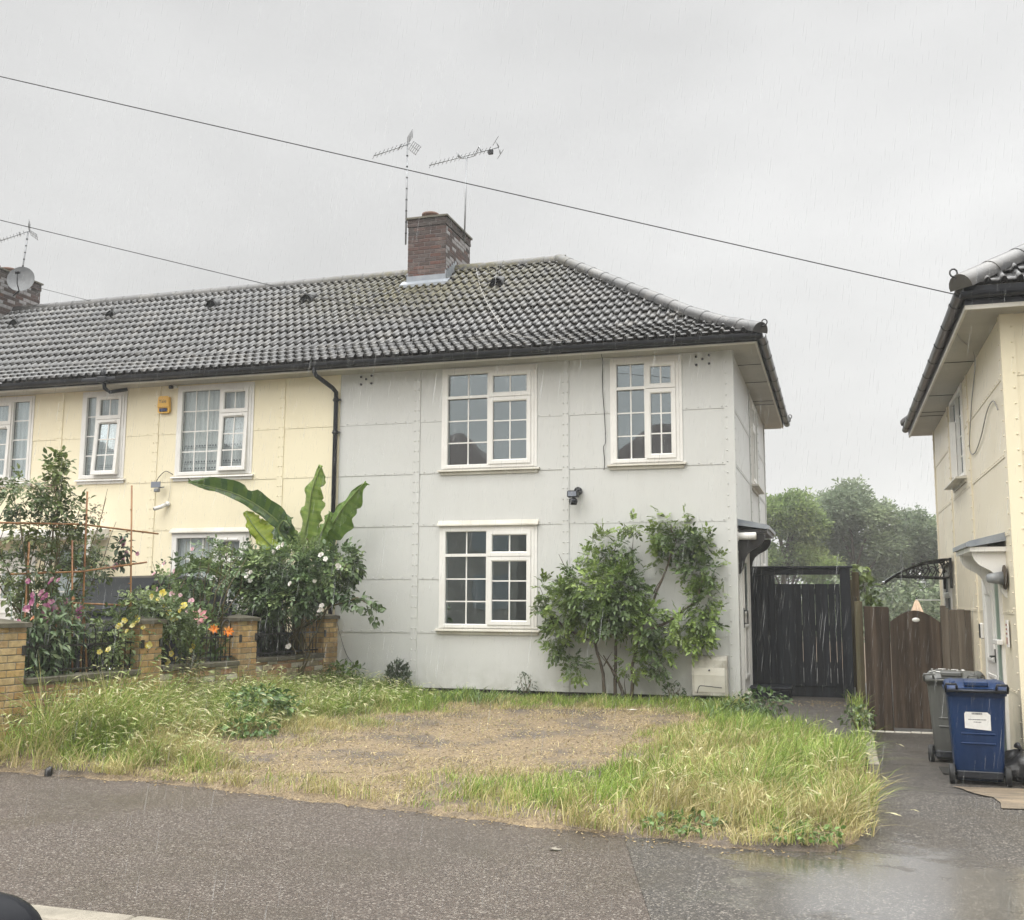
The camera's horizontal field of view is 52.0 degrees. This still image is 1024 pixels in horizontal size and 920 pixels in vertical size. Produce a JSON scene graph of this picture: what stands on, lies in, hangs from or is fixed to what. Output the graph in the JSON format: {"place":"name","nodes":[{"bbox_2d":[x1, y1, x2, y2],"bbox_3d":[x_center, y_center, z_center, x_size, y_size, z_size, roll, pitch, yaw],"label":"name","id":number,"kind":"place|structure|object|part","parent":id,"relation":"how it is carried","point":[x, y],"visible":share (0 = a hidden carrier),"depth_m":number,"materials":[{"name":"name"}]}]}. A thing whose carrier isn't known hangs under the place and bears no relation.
{"place":"outdoors","nodes":[
{"label":"outdoors","id":0,"kind":"place"},
{"bbox_2d":[0,892,41,919],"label":"door mirror","id":1,"kind":"object","parent":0,"point":[13,907],"depth_m":1.59,"materials":[{"name":"black paint"}]},
{"bbox_2d":[0,772,650,919],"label":"pavement","id":2,"kind":"structure","parent":0,"point":[146,849],"depth_m":6.82,"materials":[{"name":"asphalt"}]},
{"bbox_2d":[44,766,52,776],"bbox_3d":[-4.296,2.898,9.731,0.067,0.117,0.066,1,-8,-5],"label":"stub","id":3,"kind":"object","parent":2,"relation":"on","point":[48,772],"visible":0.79,"depth_m":9.71,"materials":[{"name":"black metal"}]},
{"bbox_2d":[0,691,864,851],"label":"lawn","id":4,"kind":"structure","parent":0,"point":[528,821],"depth_m":10.21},
{"bbox_2d":[214,713,280,738],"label":"weed","id":5,"kind":"object","parent":4,"relation":"on","point":[255,733],"visible":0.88,"depth_m":11.42,"materials":[{"name":"green plant"}]},
{"bbox_2d":[216,682,302,721],"bbox_3d":[-2.975,2.911,12.397,1.034,0.568,0.970,-2,-8,17],"label":"weed","id":6,"kind":"object","parent":4,"relation":"on","point":[278,697],"visible":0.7,"depth_m":12.29,"materials":[{"name":"green plant"}]},
{"bbox_2d":[321,659,364,685],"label":"weed","id":7,"kind":"object","parent":4,"relation":"on","point":[356,665],"visible":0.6,"depth_m":15.51,"materials":[{"name":"green plant"}]},
{"bbox_2d":[384,655,412,689],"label":"rosemary tuft","id":8,"kind":"object","parent":4,"relation":"on","point":[404,668],"visible":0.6,"depth_m":15.54,"materials":[{"name":"green plant"}]},
{"bbox_2d":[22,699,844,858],"bbox_3d":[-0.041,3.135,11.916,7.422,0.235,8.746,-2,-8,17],"label":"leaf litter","id":9,"kind":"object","parent":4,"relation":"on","point":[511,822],"visible":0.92,"depth_m":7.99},
{"bbox_2d":[16,696,868,842],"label":"wood chips","id":10,"kind":"object","parent":4,"relation":"on","point":[403,757],"visible":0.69,"depth_m":11.04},
{"bbox_2d":[515,671,537,695],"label":"weed","id":11,"kind":"object","parent":4,"relation":"on","point":[524,691],"visible":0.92,"depth_m":14.89,"materials":[{"name":"green plant"}]},
{"bbox_2d":[371,685,790,720],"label":"broad grass","id":12,"kind":"structure","parent":4,"relation":"on","point":[480,697],"depth_m":14.04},
{"bbox_2d":[529,504,730,700],"bbox_3d":[1.551,1.972,14.475,2.899,2.779,1.085,-2,-8,17],"label":"shrub","id":13,"kind":"object","parent":4,"relation":"on","point":[605,614],"visible":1,"depth_m":14.46,"materials":[{"name":"green plant"}]},
{"bbox_2d":[661,680,686,699],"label":"weed","id":14,"kind":"object","parent":4,"relation":"on","point":[671,695],"visible":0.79,"depth_m":14.23,"materials":[{"name":"green plant"}]},
{"bbox_2d":[639,807,726,838],"bbox_3d":[1.208,2.583,7.516,0.628,0.191,0.550,7,-10,-40],"label":"weed","id":15,"kind":"object","parent":4,"relation":"on","point":[696,819],"visible":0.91,"depth_m":7.46,"materials":[{"name":"green plant"}]},
{"bbox_2d":[764,818,845,847],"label":"weed","id":16,"kind":"object","parent":4,"relation":"on","point":[825,826],"visible":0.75,"depth_m":7.11,"materials":[{"name":"green plant"}]},
{"bbox_2d":[0,648,943,845],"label":"grass","id":17,"kind":"structure","parent":0,"point":[126,727],"depth_m":9.90,"materials":[{"name":"plant"}]},
{"bbox_2d":[0,0,1023,599],"label":"sky","id":18,"kind":"structure","parent":0,"point":[880,138],"materials":[{"name":"white"}]},
{"bbox_2d":[630,632,891,918],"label":"ground","id":19,"kind":"structure","parent":0,"point":[830,661],"depth_m":33.51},
{"bbox_2d":[31,904,172,919],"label":"kerb","id":20,"kind":"structure","parent":19,"relation":"on","point":[51,913],"depth_m":5.67,"materials":[{"name":"concrete"}]},
{"bbox_2d":[25,575,234,675],"bbox_3d":[-5.764,2.522,15.353,2.200,1.722,4.064,-2,-8,17],"label":"parked car","id":21,"kind":"object","parent":19,"relation":"on","point":[107,593],"visible":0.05,"depth_m":15.12,"materials":[{"name":"black paint"}]},
{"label":"side window","id":22,"kind":"part","parent":21,"relation":"part of","materials":[{"name":"glass"}]},
{"bbox_2d":[312,211,791,700],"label":"end terrace house","id":23,"kind":"structure","parent":19,"relation":"on","point":[470,459],"depth_m":15.78,"materials":[{"name":"grey paint"}]},
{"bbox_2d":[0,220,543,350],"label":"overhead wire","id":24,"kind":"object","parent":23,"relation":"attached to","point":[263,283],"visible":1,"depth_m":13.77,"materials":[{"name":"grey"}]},
{"bbox_2d":[372,129,420,244],"bbox_3d":[-2.206,-5.190,19.911,0.880,2.220,0.400,3,-8,-20],"label":"tv aerial","id":25,"kind":"object","parent":23,"relation":"attached to","point":[407,144],"visible":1,"depth_m":19.99,"materials":[{"name":"silver metal"}]},
{"bbox_2d":[429,136,503,242],"bbox_3d":[-0.912,-5.300,20.444,1.436,2.090,0.440,2,-8,-15],"label":"tv aerial","id":26,"kind":"object","parent":23,"relation":"attached to","point":[489,151],"visible":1,"depth_m":20.58,"materials":[{"name":"silver metal"}]},
{"bbox_2d":[434,519,539,635],"bbox_3d":[-0.238,1.877,15.925,2.415,1.880,0.978,-2,-8,17],"label":"window","id":27,"kind":"structure","parent":23,"relation":"in","point":[488,568],"depth_m":15.81,"materials":[{"name":"white plastic"}]},
{"bbox_2d":[437,364,539,474],"bbox_3d":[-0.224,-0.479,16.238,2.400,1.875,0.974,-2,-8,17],"label":"window","id":28,"kind":"structure","parent":23,"relation":"in","point":[489,414],"depth_m":16.13,"materials":[{"name":"white plastic"}]},
{"bbox_2d":[476,268,575,340],"bbox_3d":[-0.142,-2.731,17.496,0.550,2.621,4.852,3,-8,-19],"label":"aerial cable","id":29,"kind":"object","parent":23,"relation":"on","point":[514,334],"visible":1,"depth_m":16.18,"materials":[{"name":"grey plastic"}]},
{"bbox_2d":[567,487,582,504],"bbox_3d":[0.907,0.518,15.175,0.185,0.268,0.218,-2,-8,17],"label":"flood light","id":30,"kind":"object","parent":23,"relation":"attached to","point":[574,494],"visible":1,"depth_m":15.09,"materials":[{"name":"black plastic"}]},
{"bbox_2d":[601,354,605,467],"bbox_3d":[1.315,-0.719,15.130,0.052,1.695,0.412,-1,-8,8],"label":"hanging cable","id":31,"kind":"object","parent":23,"relation":"hanging from","point":[604,410],"visible":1,"depth_m":15.30,"materials":[{"name":"grey plastic"}]},
{"bbox_2d":[607,355,685,469],"bbox_3d":[2.058,-0.561,15.542,1.935,1.875,0.974,-2,-8,17],"label":"window","id":32,"kind":"structure","parent":23,"relation":"in","point":[646,422],"depth_m":15.28,"materials":[{"name":"white plastic"}]},
{"bbox_2d":[692,655,728,695],"bbox_3d":[2.699,2.931,14.292,0.470,0.530,0.242,-2,-8,17],"label":"meter box","id":33,"kind":"object","parent":23,"relation":"attached to","point":[713,671],"visible":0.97,"depth_m":14.21,"materials":[{"name":"grey"}]},
{"bbox_2d":[694,668,724,692],"bbox_3d":[2.671,2.976,14.196,0.410,0.325,0.056,-2,-8,17],"label":"door","id":34,"kind":"structure","parent":33,"relation":"in","point":[715,677],"depth_m":14.19,"materials":[{"name":"grey"}]},
{"bbox_2d":[739,553,752,698],"bbox_3d":[3.407,2.342,15.345,0.170,2.160,1.180,-2,-8,17],"label":"side door","id":35,"kind":"structure","parent":23,"relation":"in","point":[744,581],"depth_m":15.19,"materials":[{"name":"white plastic"}]},
{"bbox_2d":[738,532,756,539],"bbox_3d":[3.283,1.067,14.708,0.278,0.146,0.151,-3,-8,22],"label":"flue pipe","id":36,"kind":"object","parent":23,"relation":"attached to","point":[747,536],"visible":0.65,"depth_m":14.66,"materials":[{"name":"white plastic"}]},
{"bbox_2d":[749,396,764,496],"bbox_3d":[4.271,-0.213,18.463,0.209,1.590,1.530,-2,-8,17],"label":"window","id":37,"kind":"structure","parent":23,"relation":"in","point":[756,488],"depth_m":18.28,"materials":[{"name":"white plastic"}]},
{"bbox_2d":[761,551,765,565],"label":"window","id":38,"kind":"structure","parent":23,"relation":"in","point":[763,557],"depth_m":19.88,"materials":[{"name":"white plastic"}]},
{"bbox_2d":[750,566,854,698],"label":"black gate","id":39,"kind":"structure","parent":23,"relation":"attached to","point":[782,645],"depth_m":15.94,"materials":[{"name":"wood"}]},
{"bbox_2d":[766,486,851,619],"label":"tree","id":40,"kind":"object","parent":19,"relation":"on","point":[797,522],"visible":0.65,"depth_m":57.77,"materials":[{"name":"green plant"}]},
{"bbox_2d":[803,474,923,633],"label":"tree","id":41,"kind":"object","parent":19,"relation":"on","point":[851,509],"visible":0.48,"depth_m":59.70,"materials":[{"name":"green plant"}]},
{"bbox_2d":[797,573,939,642],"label":"hedge","id":42,"kind":"object","parent":19,"relation":"on","point":[911,601],"visible":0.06,"depth_m":49.07,"materials":[{"name":"green plant"}]},
{"bbox_2d":[863,707,880,782],"bbox_3d":[4.316,3.388,12.767,0.100,0.499,5.694,-2,-8,17],"label":"path edging","id":43,"kind":"object","parent":19,"relation":"on","point":[876,764],"visible":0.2,"depth_m":10.44,"materials":[{"name":"concrete"}]},
{"bbox_2d":[863,606,893,730],"bbox_3d":[4.934,2.895,14.120,0.326,1.835,0.104,-2,-8,17],"label":"brown fence panel","id":44,"kind":"object","parent":19,"relation":"on","point":[878,657],"visible":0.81,"depth_m":14.09,"materials":[{"name":"wood"}]},
{"bbox_2d":[890,610,942,728],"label":"brown gate","id":45,"kind":"structure","parent":44,"relation":"attached to","point":[916,646],"depth_m":13.96,"materials":[{"name":"wood"}]},
{"bbox_2d":[866,503,939,622],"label":"tree","id":46,"kind":"object","parent":19,"relation":"on","point":[921,528],"visible":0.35,"depth_m":59.47,"materials":[{"name":"green plant"}]},
{"bbox_2d":[911,597,922,611],"bbox_3d":[8.884,3.953,22.942,0.361,1.885,0.361,1,-8,-5],"label":"parasol","id":47,"kind":"object","parent":19,"relation":"on","point":[916,606],"visible":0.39,"depth_m":23.00,"materials":[{"name":"beige fabric"}]},
{"bbox_2d":[940,606,973,670],"bbox_3d":[5.882,2.854,13.831,0.370,1.850,0.095,-2,-8,17],"label":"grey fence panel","id":48,"kind":"object","parent":19,"relation":"on","point":[954,641],"visible":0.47,"depth_m":13.85,"materials":[{"name":"wood"}]},
{"bbox_2d":[900,244,1023,750],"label":"neighbour house","id":49,"kind":"structure","parent":19,"relation":"on","point":[979,498],"depth_m":11.60,"materials":[{"name":"beige paint"}]},
{"bbox_2d":[0,76,952,293],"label":"overhead wire","id":50,"kind":"object","parent":49,"relation":"on","point":[476,185],"visible":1,"depth_m":11.00,"materials":[{"name":"grey"}]},
{"bbox_2d":[879,558,952,588],"bbox_3d":[6.325,1.792,16.504,1.010,0.460,1.190,-2,-8,17],"label":"awning","id":51,"kind":"object","parent":49,"relation":"attached to","point":[941,562],"depth_m":16.03,"materials":[{"name":"black metal"}]},
{"bbox_2d":[940,562,952,654],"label":"window","id":52,"kind":"structure","parent":49,"relation":"in","point":[947,593],"depth_m":16.69,"materials":[{"name":"white plastic"}]},
{"bbox_2d":[944,383,966,492],"bbox_3d":[6.229,-0.288,14.737,0.229,1.360,1.600,-2,-8,17],"label":"window","id":53,"kind":"structure","parent":49,"relation":"in","point":[957,452],"depth_m":14.71,"materials":[{"name":"white plastic"}]},
{"bbox_2d":[957,333,997,454],"bbox_3d":[5.252,-0.839,12.203,0.402,1.312,2.709,-2,-8,17],"label":"slack cable","id":54,"kind":"object","parent":49,"relation":"attached to","point":[971,403],"visible":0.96,"depth_m":12.62,"materials":[{"name":"grey plastic"}]},
{"bbox_2d":[978,623,983,638],"bbox_3d":[5.691,2.071,12.721,0.057,0.190,0.080,-2,-8,17],"label":"doorbell","id":55,"kind":"object","parent":49,"relation":"attached to","point":[981,630],"visible":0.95,"depth_m":12.69,"materials":[{"name":"white plastic"}]},
{"bbox_2d":[981,579,1010,750],"bbox_3d":[5.456,2.310,11.833,0.161,2.040,1.440,-2,-8,17],"label":"side door","id":56,"kind":"structure","parent":49,"relation":"in","point":[993,616],"depth_m":11.69,"materials":[{"name":"white plastic"}]},
{"bbox_2d":[986,565,1006,589],"bbox_3d":[5.037,1.220,10.926,0.180,0.256,0.260,-2,-8,17],"label":"wall lamp","id":57,"kind":"object","parent":49,"relation":"attached to","point":[999,578],"visible":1,"depth_m":10.87,"materials":[{"name":"grey metal"}]},
{"bbox_2d":[1005,620,1009,647],"bbox_3d":[5.137,1.800,10.881,0.018,0.280,0.120,-2,-8,17],"label":"number plaque","id":58,"kind":"object","parent":49,"relation":"attached to","point":[1007,633],"visible":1,"depth_m":10.84,"materials":[{"name":"plastic"}]},
{"bbox_2d":[747,668,867,756],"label":"side path","id":59,"kind":"structure","parent":0,"point":[835,712],"depth_m":13.81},
{"bbox_2d":[724,684,793,716],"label":"weed","id":60,"kind":"object","parent":59,"relation":"on","point":[763,689],"visible":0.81,"depth_m":12.99,"materials":[{"name":"green plant"}]},
{"bbox_2d":[749,684,792,700],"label":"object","id":61,"kind":"object","parent":59,"relation":"on","point":[782,689],"visible":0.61,"depth_m":15.32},
{"bbox_2d":[837,702,876,729],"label":"weed","id":62,"kind":"object","parent":59,"relation":"on","point":[865,713],"visible":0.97,"depth_m":11.92,"materials":[{"name":"green plant"}]},
{"bbox_2d":[839,688,888,750],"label":"edging grass","id":63,"kind":"structure","parent":59,"relation":"on","point":[859,701],"depth_m":12.32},
{"bbox_2d":[624,792,1023,919],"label":"driveway","id":64,"kind":"structure","parent":0,"point":[941,857],"depth_m":6.49,"materials":[{"name":"asphalt"}]},
{"bbox_2d":[939,766,948,774],"bbox_3d":[4.664,3.167,10.660,0.570,0.014,0.450,-2,-8,17],"label":"door mat","id":65,"kind":"object","parent":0,"point":[945,770],"depth_m":10.71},
{"bbox_2d":[865,683,1023,797],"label":"path","id":66,"kind":"structure","parent":0,"point":[913,750],"depth_m":10.85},
{"bbox_2d":[850,572,865,706],"bbox_3d":[5.787,3.063,17.671,0.105,2.240,7.128,-2,-8,17],"label":"boundary fence","id":67,"kind":"object","parent":66,"relation":"on","point":[858,643],"visible":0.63,"depth_m":14.36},
{"bbox_2d":[850,564,883,606],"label":"bindweed","id":68,"kind":"object","parent":67,"relation":"attached to","point":[870,579],"visible":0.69,"depth_m":15.95,"materials":[{"name":"green plant"}]},
{"bbox_2d":[872,730,932,733],"bbox_3d":[5.243,3.606,13.836,0.994,0.054,0.060,-2,-8,17],"label":"door sill","id":69,"kind":"structure","parent":66,"relation":"on","point":[904,732],"depth_m":13.84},
{"bbox_2d":[922,668,985,761],"bbox_3d":[4.877,2.797,11.518,0.568,0.979,0.742,-4,-9,29],"label":"wheelie bin","id":70,"kind":"object","parent":66,"relation":"on","point":[941,748],"visible":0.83,"depth_m":11.36,"materials":[{"name":"grey plastic"}]},
{"bbox_2d":[942,678,1011,785],"bbox_3d":[4.523,2.628,10.225,0.568,0.970,0.742,-2,-8,20],"label":"wheelie bin","id":71,"kind":"object","parent":66,"relation":"on","point":[976,712],"visible":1,"depth_m":9.98,"materials":[{"name":"blue plastic"}]},
{"bbox_2d":[1004,742,1023,781],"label":"bin bag","id":72,"kind":"object","parent":66,"relation":"on","point":[1014,759],"visible":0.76,"depth_m":9.99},
{"bbox_2d":[955,786,1023,808],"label":"stone slab","id":73,"kind":"object","parent":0,"point":[1013,798],"depth_m":8.93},
{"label":"garden soil","id":74,"kind":"structure","parent":0,"visible":0},
{"bbox_2d":[10,577,93,677],"bbox_3d":[-5.041,2.061,11.479,0.596,1.561,1.229,-2,-8,17],"label":"sweet pea","id":75,"kind":"object","parent":74,"relation":"on","point":[51,617],"visible":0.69,"depth_m":11.36,"materials":[{"name":"green plant"}]},
{"bbox_2d":[0,445,138,664],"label":"climbing rose","id":76,"kind":"object","parent":74,"relation":"on","point":[40,501],"visible":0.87,"depth_m":11.77,"materials":[{"name":"green plant"}]},
{"bbox_2d":[0,485,158,672],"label":"cane trellis","id":77,"kind":"object","parent":74,"relation":"on","point":[84,561],"visible":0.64,"depth_m":11.98,"materials":[{"name":"brown wood"}]},
{"bbox_2d":[81,584,211,669],"bbox_3d":[-4.455,2.240,12.646,0.822,1.481,1.830,-4,-9,28],"label":"rose bush","id":78,"kind":"object","parent":74,"relation":"on","point":[183,631],"visible":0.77,"depth_m":12.64,"materials":[{"name":"green plant"}]},
{"bbox_2d":[0,613,339,748],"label":"garden wall","id":79,"kind":"structure","parent":74,"relation":"on","point":[13,634],"depth_m":12.54,"materials":[{"name":"brick"}]},
{"bbox_2d":[22,623,144,676],"bbox_3d":[-4.745,2.090,11.626,0.124,0.532,1.742,-3,-8,24],"label":"railing","id":80,"kind":"object","parent":79,"relation":"on","point":[24,649],"visible":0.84,"depth_m":11.68,"materials":[{"name":"black metal"}]},
{"bbox_2d":[175,652,205,697],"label":"wall weed","id":81,"kind":"object","parent":79,"relation":"on","point":[191,677],"depth_m":12.98,"materials":[{"name":"green plant"}]},
{"bbox_2d":[159,619,241,664],"bbox_3d":[-3.976,2.308,13.347,0.124,0.537,1.550,-3,-8,24],"label":"railing","id":82,"kind":"object","parent":79,"relation":"on","point":[161,642],"visible":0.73,"depth_m":13.55,"materials":[{"name":"black metal"}]},
{"bbox_2d":[255,617,326,656],"bbox_3d":[-3.200,2.534,15.082,0.124,0.530,1.711,-3,-8,24],"label":"railing","id":83,"kind":"object","parent":79,"relation":"on","point":[280,633],"visible":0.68,"depth_m":15.02,"materials":[{"name":"black metal"}]},
{"bbox_2d":[142,572,211,646],"bbox_3d":[-5.012,2.485,15.198,1.565,1.757,1.028,-2,-8,17],"label":"garden shrub","id":84,"kind":"object","parent":74,"relation":"on","point":[166,584],"visible":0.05,"depth_m":15.10,"materials":[{"name":"green plant"}]},
{"bbox_2d":[174,608,208,663],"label":"lily","id":85,"kind":"object","parent":74,"relation":"on","point":[201,620],"visible":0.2,"depth_m":13.41,"materials":[{"name":"green plant"}]},
{"bbox_2d":[166,630,218,663],"bbox_3d":[-4.597,2.926,15.016,0.568,0.970,0.742,-3,-8,23],"label":"wheelie bin","id":86,"kind":"object","parent":74,"relation":"on","point":[172,646],"visible":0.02,"depth_m":14.85,"materials":[{"name":"plastic"}]},
{"bbox_2d":[149,534,246,662],"bbox_3d":[-4.299,2.110,14.194,1.548,2.245,0.960,-2,-8,17],"label":"rose bush","id":87,"kind":"object","parent":74,"relation":"on","point":[206,593],"visible":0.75,"depth_m":14.16,"materials":[{"name":"green plant"}]},
{"bbox_2d":[193,625,226,673],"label":"lily","id":88,"kind":"object","parent":74,"relation":"on","point":[213,628],"visible":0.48,"depth_m":13.70,"materials":[{"name":"green plant"}]},
{"bbox_2d":[201,626,235,660],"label":"lily","id":89,"kind":"object","parent":74,"relation":"on","point":[229,630],"visible":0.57,"depth_m":13.93,"materials":[{"name":"green plant"}]},
{"bbox_2d":[0,266,449,631],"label":"terrace house","id":90,"kind":"structure","parent":74,"relation":"on","point":[86,383],"depth_m":17.75,"materials":[{"name":"beige paint"}]},
{"bbox_2d":[0,396,35,486],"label":"window","id":91,"kind":"structure","parent":90,"relation":"in","point":[16,413],"depth_m":18.46,"materials":[{"name":"white plastic"}]},
{"bbox_2d":[0,550,36,620],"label":"front door","id":92,"kind":"structure","parent":90,"relation":"in","point":[2,609],"depth_m":18.02,"materials":[{"name":"white plastic"}]},
{"bbox_2d":[0,220,37,292],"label":"tv aerial","id":93,"kind":"object","parent":90,"relation":"attached to","point":[29,224],"visible":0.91,"depth_m":23.06,"materials":[{"name":"silver metal"}]},
{"bbox_2d":[7,267,34,295],"bbox_3d":[-10.732,-3.912,22.715,0.698,0.600,0.443,-4,-9,29],"label":"satellite dish","id":94,"kind":"object","parent":90,"relation":"attached to","point":[20,279],"visible":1,"depth_m":22.73,"materials":[{"name":"grey metal"}]},
{"bbox_2d":[33,286,89,300],"bbox_3d":[-9.722,-3.592,22.644,1.703,0.510,0.012,-2,-8,17],"label":"overhead wire","id":95,"kind":"object","parent":90,"relation":"attached to","point":[60,293],"visible":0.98,"depth_m":22.65,"materials":[{"name":"grey"}]},
{"bbox_2d":[57,541,76,570],"bbox_3d":[-7.310,1.555,17.240,0.384,0.602,0.391,-2,-8,17],"label":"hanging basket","id":96,"kind":"object","parent":90,"relation":"hanging from","point":[61,556],"visible":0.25,"depth_m":17.13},
{"bbox_2d":[45,544,97,598],"bbox_3d":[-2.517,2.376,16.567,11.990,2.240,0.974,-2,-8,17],"label":"window","id":97,"kind":"structure","parent":90,"relation":"in","point":[61,590],"depth_m":17.84,"materials":[{"name":"white plastic"}]},
{"bbox_2d":[76,541,101,567],"bbox_3d":[-6.924,1.520,17.154,0.406,0.552,0.374,6,-10,-38],"label":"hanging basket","id":98,"kind":"object","parent":90,"relation":"hanging from","point":[86,559],"visible":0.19,"depth_m":17.03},
{"bbox_2d":[74,391,127,484],"bbox_3d":[-6.956,-0.384,17.873,0.990,1.595,0.247,-2,-8,17],"label":"window","id":99,"kind":"structure","parent":90,"relation":"in","point":[104,414],"depth_m":17.89,"materials":[{"name":"white plastic"}]},
{"bbox_2d":[151,481,163,491],"bbox_3d":[-5.833,0.442,17.274,0.210,0.170,0.112,3,-8,-18],"label":"solar light","id":100,"kind":"object","parent":90,"relation":"attached to","point":[156,486],"visible":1,"depth_m":17.25,"materials":[{"name":"grey"}]},
{"bbox_2d":[153,501,169,510],"bbox_3d":[-5.758,0.756,17.240,0.269,0.170,0.084,5,-9,-30],"label":"security camera","id":101,"kind":"object","parent":90,"relation":"attached to","point":[163,505],"visible":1,"depth_m":17.22,"materials":[{"name":"white plastic"}]},
{"bbox_2d":[157,396,170,413],"bbox_3d":[-5.811,-0.923,17.533,0.225,0.285,0.061,-2,-8,17],"label":"alarm box","id":102,"kind":"object","parent":90,"relation":"attached to","point":[164,404],"visible":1,"depth_m":17.51,"materials":[{"name":"yellow plastic"}]},
{"bbox_2d":[169,385,177,388],"bbox_3d":[-5.633,-1.215,17.462,0.069,0.088,0.148,-7,-10,42],"label":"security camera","id":103,"kind":"object","parent":90,"relation":"attached to","point":[173,386],"visible":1,"depth_m":17.43,"materials":[{"name":"black plastic"}]},
{"bbox_2d":[169,527,248,614],"bbox_3d":[-4.880,1.871,16.954,1.480,1.560,0.200,-2,-8,17],"label":"window","id":104,"kind":"structure","parent":90,"relation":"in","point":[236,535],"depth_m":17.05,"materials":[{"name":"white plastic"}]},
{"bbox_2d":[170,382,254,481],"bbox_3d":[-4.877,-0.457,17.254,1.530,1.595,0.219,-2,-8,17],"label":"window","id":105,"kind":"structure","parent":90,"relation":"in","point":[214,429],"depth_m":17.31,"materials":[{"name":"white plastic"}]},
{"bbox_2d":[257,631,266,656],"bbox_3d":[-3.759,2.930,15.020,0.568,0.970,0.742,-1,-8,9],"label":"wheelie bin","id":106,"kind":"object","parent":74,"relation":"on","point":[258,641],"visible":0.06,"depth_m":14.77,"materials":[{"name":"plastic"}]},
{"bbox_2d":[171,465,368,653],"bbox_3d":[-3.545,1.695,15.292,2.871,3.351,1.100,0,-8,1],"label":"banana plant","id":107,"kind":"object","parent":74,"relation":"on","point":[277,523],"visible":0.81,"depth_m":15.69,"materials":[{"name":"green plant"}]},
{"bbox_2d":[221,530,385,682],"bbox_3d":[-3.049,2.204,14.987,2.736,2.383,1.470,-2,-8,17],"label":"rose bush","id":108,"kind":"object","parent":74,"relation":"on","point":[273,589],"visible":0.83,"depth_m":14.89,"materials":[{"name":"green plant"}]}
]}

